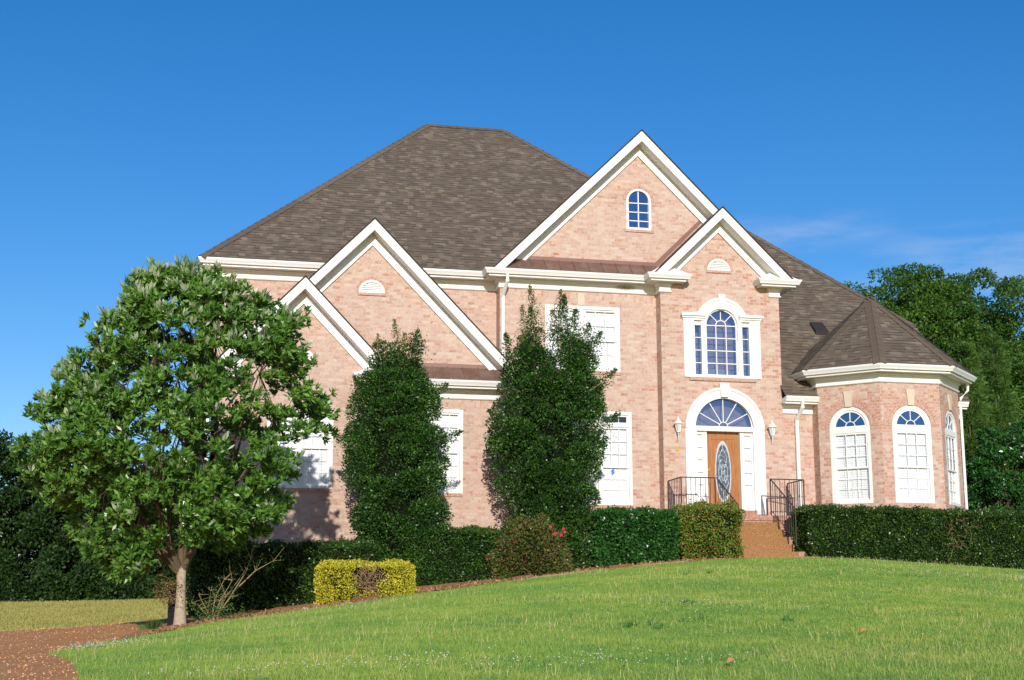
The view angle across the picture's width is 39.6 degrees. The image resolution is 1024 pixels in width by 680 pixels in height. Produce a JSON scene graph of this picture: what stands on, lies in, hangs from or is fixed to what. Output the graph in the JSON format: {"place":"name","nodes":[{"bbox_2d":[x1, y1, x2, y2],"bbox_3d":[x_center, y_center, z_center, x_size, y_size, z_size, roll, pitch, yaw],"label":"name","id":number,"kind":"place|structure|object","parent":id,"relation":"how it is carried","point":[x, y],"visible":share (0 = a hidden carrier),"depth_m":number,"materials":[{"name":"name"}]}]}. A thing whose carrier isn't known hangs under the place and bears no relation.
{"place":"outdoors","nodes":[
{"label":"outdoors","id":0,"kind":"place"},
{"bbox_2d":[0,622,139,679],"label":"driveway","id":1,"kind":"structure","parent":0,"point":[53,640],"depth_m":23.23,"materials":[{"name":"brown gravel"}]},
{"bbox_2d":[0,592,188,630],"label":"field","id":2,"kind":"structure","parent":0,"point":[76,613],"depth_m":52.64,"materials":[{"name":"green plant"}]},
{"bbox_2d":[0,429,40,579],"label":"woodland tree","id":3,"kind":"object","parent":2,"relation":"on","point":[16,500],"visible":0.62,"depth_m":69.75,"materials":[{"name":"green plant"}]},
{"bbox_2d":[13,435,120,598],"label":"woodland tree","id":4,"kind":"object","parent":2,"relation":"on","point":[43,532],"visible":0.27,"depth_m":67.80,"materials":[{"name":"green plant"}]},
{"bbox_2d":[0,547,190,602],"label":"undergrowth","id":5,"kind":"object","parent":2,"relation":"on","point":[55,583],"visible":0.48,"depth_m":66.09,"materials":[{"name":"green plant"}]},
{"bbox_2d":[110,457,188,579],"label":"woodland tree","id":6,"kind":"object","parent":2,"relation":"on","point":[152,574],"visible":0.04,"depth_m":68.08,"materials":[{"name":"green plant"}]},
{"bbox_2d":[0,0,1023,570],"label":"sky","id":7,"kind":"structure","parent":0,"point":[853,138],"materials":[{"name":"blue"}]},
{"bbox_2d":[9,555,1023,679],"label":"lawn","id":8,"kind":"structure","parent":0,"point":[141,625],"depth_m":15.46,"materials":[{"name":"plant"}]},
{"bbox_2d":[120,556,735,638],"bbox_3d":[-2.952,5.719,32.069,16.849,1.861,8.045,10,-15,-41],"label":"mulch bed","id":9,"kind":"object","parent":8,"relation":"on","point":[139,633],"visible":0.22,"depth_m":29.83,"materials":[{"name":"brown wood"}]},
{"bbox_2d":[142,619,162,628],"bbox_3d":[-6.647,5.253,26.288,0.485,0.200,0.414,-2,-11,10],"label":"grass tuft","id":10,"kind":"object","parent":9,"relation":"on","point":[155,624],"visible":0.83,"depth_m":26.24,"materials":[{"name":"green plant"}]},
{"bbox_2d":[167,588,175,625],"bbox_3d":[-6.487,5.210,27.113,0.170,0.960,0.170,2,-11,-12],"label":"utility post","id":11,"kind":"object","parent":9,"relation":"on","point":[170,616],"visible":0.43,"depth_m":27.05,"materials":[{"name":"black metal"}]},
{"bbox_2d":[6,253,341,625],"bbox_3d":[-6.464,1.886,27.412,5.641,7.248,5.798,-7,-13,31],"label":"magnolia tree","id":12,"kind":"object","parent":9,"relation":"on","point":[199,293],"visible":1,"depth_m":26.34,"materials":[{"name":"green plant"}]},
{"bbox_2d":[162,538,286,622],"bbox_3d":[-5.599,4.747,27.642,2.393,2.023,0.972,2,-11,-12],"label":"bare shrub","id":13,"kind":"object","parent":9,"relation":"on","point":[215,615],"visible":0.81,"depth_m":27.58,"materials":[{"name":"brown plant"}]},
{"bbox_2d":[186,537,381,616],"bbox_3d":[-4.995,5.229,31.174,4.241,1.796,1.588,2,-11,-12],"label":"laurel hedge","id":14,"kind":"object","parent":9,"relation":"on","point":[289,581],"visible":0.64,"depth_m":30.55,"materials":[{"name":"green plant"}]},
{"bbox_2d":[350,595,378,603],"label":"edging block","id":15,"kind":"structure","parent":9,"relation":"on","point":[370,598],"depth_m":29.65,"materials":[{"name":"brown stone"}]},
{"bbox_2d":[313,558,416,604],"bbox_3d":[-3.092,5.123,30.238,2.241,1.154,1.237,2,-11,-12],"label":"golden hedge","id":16,"kind":"object","parent":9,"relation":"on","point":[336,580],"visible":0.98,"depth_m":30.15,"materials":[{"name":"yellow plant"}]},
{"bbox_2d":[330,319,463,584],"bbox_3d":[-2.784,2.762,33.780,3.148,6.567,2.297,2,-11,-12],"label":"holly tree","id":17,"kind":"object","parent":9,"relation":"on","point":[398,437],"visible":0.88,"depth_m":33.38,"materials":[{"name":"green plant"}]},
{"bbox_2d":[402,521,506,585],"bbox_3d":[-1.414,5.056,33.259,2.438,1.615,1.344,2,-11,-12],"label":"laurel hedge","id":18,"kind":"object","parent":9,"relation":"on","point":[457,553],"visible":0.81,"depth_m":32.82,"materials":[{"name":"green plant"}]},
{"bbox_2d":[510,575,532,579],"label":"edging block","id":19,"kind":"structure","parent":9,"relation":"on","point":[519,577],"depth_m":31.92,"materials":[{"name":"brown stone"}]},
{"bbox_2d":[484,512,574,579],"bbox_3d":[0.442,4.838,33.131,2.225,1.678,1.452,2,-11,-12],"label":"rose bush","id":20,"kind":"object","parent":9,"relation":"on","point":[532,546],"visible":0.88,"depth_m":32.76,"materials":[{"name":"green plant"}]},
{"bbox_2d":[483,285,620,568],"bbox_3d":[0.850,2.257,35.088,3.358,7.264,2.440,2,-11,-12],"label":"holly tree","id":21,"kind":"object","parent":9,"relation":"on","point":[549,456],"visible":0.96,"depth_m":34.62,"materials":[{"name":"green plant"}]},
{"bbox_2d":[534,561,684,576],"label":"kerb","id":22,"kind":"structure","parent":9,"relation":"on","point":[607,568],"depth_m":33.02,"materials":[{"name":"brown stone"}]},
{"bbox_2d":[607,564,630,568],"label":"edging block","id":23,"kind":"structure","parent":22,"relation":"on","point":[619,566],"depth_m":33.13,"materials":[{"name":"brown stone"}]},
{"bbox_2d":[586,504,680,567],"bbox_3d":[2.941,4.844,34.801,2.294,1.670,1.324,2,-11,-12],"label":"laurel hedge","id":24,"kind":"object","parent":9,"relation":"on","point":[630,535],"visible":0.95,"depth_m":34.38,"materials":[{"name":"green plant"}]},
{"bbox_2d":[672,497,745,559],"bbox_3d":[4.806,4.729,35.109,1.853,1.672,1.490,2,-11,-12],"label":"barberry bush","id":25,"kind":"object","parent":9,"relation":"on","point":[707,530],"visible":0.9,"depth_m":34.60,"materials":[{"name":"green plant"}]},
{"bbox_2d":[51,556,1023,674],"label":"clover flowers","id":26,"kind":"object","parent":8,"relation":"on","point":[485,657],"visible":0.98,"depth_m":19.10,"materials":[{"name":"plant"}]},
{"bbox_2d":[182,124,976,562],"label":"brick house","id":27,"kind":"structure","parent":8,"relation":"on","point":[730,338],"depth_m":38.44,"materials":[{"name":"pink brick"}]},
{"bbox_2d":[267,407,333,491],"bbox_3d":[-5.245,2.710,35.115,1.640,2.075,0.255,2,-11,-12],"label":"window","id":28,"kind":"structure","parent":27,"relation":"in","point":[316,469],"depth_m":35.10,"materials":[{"name":"white paint"}]},
{"bbox_2d":[421,409,462,496],"bbox_3d":[-2.133,2.872,36.338,1.780,2.235,0.159,2,-11,-12],"label":"window","id":29,"kind":"structure","parent":27,"relation":"in","point":[453,419],"depth_m":36.48,"materials":[{"name":"white paint"}]},
{"bbox_2d":[545,304,620,374],"bbox_3d":[1.897,0.007,38.413,2.100,1.865,0.159,2,-11,-12],"label":"window","id":30,"kind":"structure","parent":27,"relation":"in","point":[606,319],"depth_m":38.54,"materials":[{"name":"white paint"}]},
{"bbox_2d":[572,411,633,507],"bbox_3d":[1.921,3.166,37.790,2.630,2.585,0.159,2,-11,-12],"label":"window","id":31,"kind":"structure","parent":27,"relation":"in","point":[615,485],"depth_m":37.97,"materials":[{"name":"white paint"}]},
{"bbox_2d":[623,185,653,232],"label":"arched window","id":32,"kind":"structure","parent":27,"relation":"in","point":[638,201],"depth_m":39.48,"materials":[{"name":"blue glass"}]},
{"bbox_2d":[674,417,682,438],"bbox_3d":[4.425,2.337,37.889,0.240,0.600,0.284,2,-11,-12],"label":"wall lantern","id":33,"kind":"object","parent":27,"relation":"attached to","point":[678,423],"depth_m":37.82,"materials":[{"name":"white paint"}]},
{"bbox_2d":[680,294,763,382],"bbox_3d":[5.726,-0.057,38.771,2.360,2.400,0.250,2,-11,-12],"label":"palladian window","id":34,"kind":"structure","parent":27,"relation":"in","point":[718,347],"depth_m":38.79,"materials":[{"name":"white paint"}]},
{"bbox_2d":[685,383,766,514],"bbox_3d":[5.715,2.966,38.235,2.245,3.620,0.320,2,-11,-12],"label":"front door","id":35,"kind":"structure","parent":27,"relation":"in","point":[725,434],"depth_m":38.27,"materials":[{"name":"white paint"}]},
{"bbox_2d":[768,421,776,441],"bbox_3d":[7.026,2.465,38.431,0.240,0.600,0.284,2,-11,-12],"label":"wall lantern","id":36,"kind":"object","parent":27,"relation":"attached to","point":[772,426],"depth_m":38.37,"materials":[{"name":"white paint"}]},
{"bbox_2d":[821,391,878,503],"bbox_3d":[9.074,2.869,38.051,1.590,3.020,0.179,-7,-13,32],"label":"arched window","id":37,"kind":"structure","parent":27,"relation":"in","point":[850,435],"depth_m":38.06,"materials":[{"name":"white paint"}]},
{"bbox_2d":[884,389,938,502],"bbox_3d":[10.621,2.814,37.777,1.590,3.020,0.179,2,-11,-12],"label":"arched window","id":38,"kind":"structure","parent":27,"relation":"in","point":[911,427],"depth_m":37.79,"materials":[{"name":"white paint"}]},
{"bbox_2d":[942,394,960,506],"bbox_3d":[11.913,2.987,38.647,0.179,3.020,1.590,-7,-13,32],"label":"arched window","id":39,"kind":"structure","parent":27,"relation":"in","point":[948,422],"depth_m":38.79,"materials":[{"name":"white paint"}]},
{"bbox_2d":[622,570,821,627],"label":"weeds","id":40,"kind":"object","parent":8,"relation":"on","point":[787,617],"visible":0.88,"depth_m":18.39,"materials":[{"name":"plant"}]},
{"bbox_2d":[737,515,819,558],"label":"front steps","id":41,"kind":"structure","parent":8,"relation":"on","point":[763,536],"depth_m":35.93,"materials":[{"name":"brown brick"}]},
{"bbox_2d":[667,477,739,538],"bbox_3d":[4.937,4.370,36.450,2.642,1.749,0.815,-11,-15,43],"label":"iron railing","id":42,"kind":"object","parent":41,"relation":"on","point":[680,481],"visible":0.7,"depth_m":36.70,"materials":[{"name":"black metal"}]},
{"bbox_2d":[767,478,804,545],"bbox_3d":[7.240,4.479,36.792,0.985,1.829,2.686,2,-11,-12],"label":"iron railing","id":43,"kind":"object","parent":41,"relation":"on","point":[788,495],"visible":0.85,"depth_m":37.03,"materials":[{"name":"black metal"}]},
{"bbox_2d":[842,267,964,358],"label":"oak tree","id":44,"kind":"object","parent":8,"relation":"on","point":[918,315],"visible":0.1,"depth_m":60.97,"materials":[{"name":"green plant"}]},
{"bbox_2d":[788,503,1023,568],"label":"laurel hedge","id":45,"kind":"object","parent":8,"relation":"on","point":[988,537],"visible":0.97,"depth_m":35.73,"materials":[{"name":"green plant"}]},
{"bbox_2d":[878,261,1007,377],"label":"oak tree","id":46,"kind":"object","parent":8,"relation":"on","point":[952,292],"visible":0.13,"depth_m":62.84,"materials":[{"name":"green plant"}]},
{"bbox_2d":[959,421,969,510],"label":"young pine","id":47,"kind":"object","parent":8,"relation":"on","point":[965,457],"depth_m":44.08,"materials":[{"name":"green plant"}]},
{"bbox_2d":[916,266,1018,384],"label":"oak tree","id":48,"kind":"object","parent":8,"relation":"on","point":[969,280],"visible":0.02,"depth_m":65.72,"materials":[{"name":"green plant"}]},
{"bbox_2d":[952,339,1014,509],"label":"young pine","id":49,"kind":"object","parent":8,"relation":"on","point":[971,363],"visible":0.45,"depth_m":45.90,"materials":[{"name":"green plant"}]},
{"bbox_2d":[962,370,1022,504],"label":"understorey tree","id":50,"kind":"object","parent":8,"relation":"on","point":[987,401],"depth_m":51.52,"materials":[{"name":"green plant"}]},
{"bbox_2d":[962,419,1023,511],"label":"evergreen magnolia","id":51,"kind":"object","parent":8,"relation":"on","point":[985,475],"visible":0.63,"depth_m":41.87,"materials":[{"name":"green plant"}]},
{"bbox_2d":[963,274,1023,404],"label":"oak tree","id":52,"kind":"object","parent":8,"relation":"on","point":[1011,291],"visible":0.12,"depth_m":62.69,"materials":[{"name":"green plant"}]},
{"bbox_2d":[967,323,1023,505],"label":"young pine","id":53,"kind":"object","parent":8,"relation":"on","point":[997,371],"visible":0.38,"depth_m":47.34,"materials":[{"name":"green plant"}]},
{"bbox_2d":[971,352,1023,503],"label":"understorey tree","id":54,"kind":"object","parent":8,"relation":"on","point":[1017,370],"visible":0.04,"depth_m":54.86,"materials":[{"name":"green plant"}]},
{"bbox_2d":[1016,316,1023,345],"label":"oak tree","id":55,"kind":"object","parent":8,"relation":"on","point":[1022,332],"visible":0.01,"depth_m":66.74,"materials":[{"name":"green plant"}]}
]}

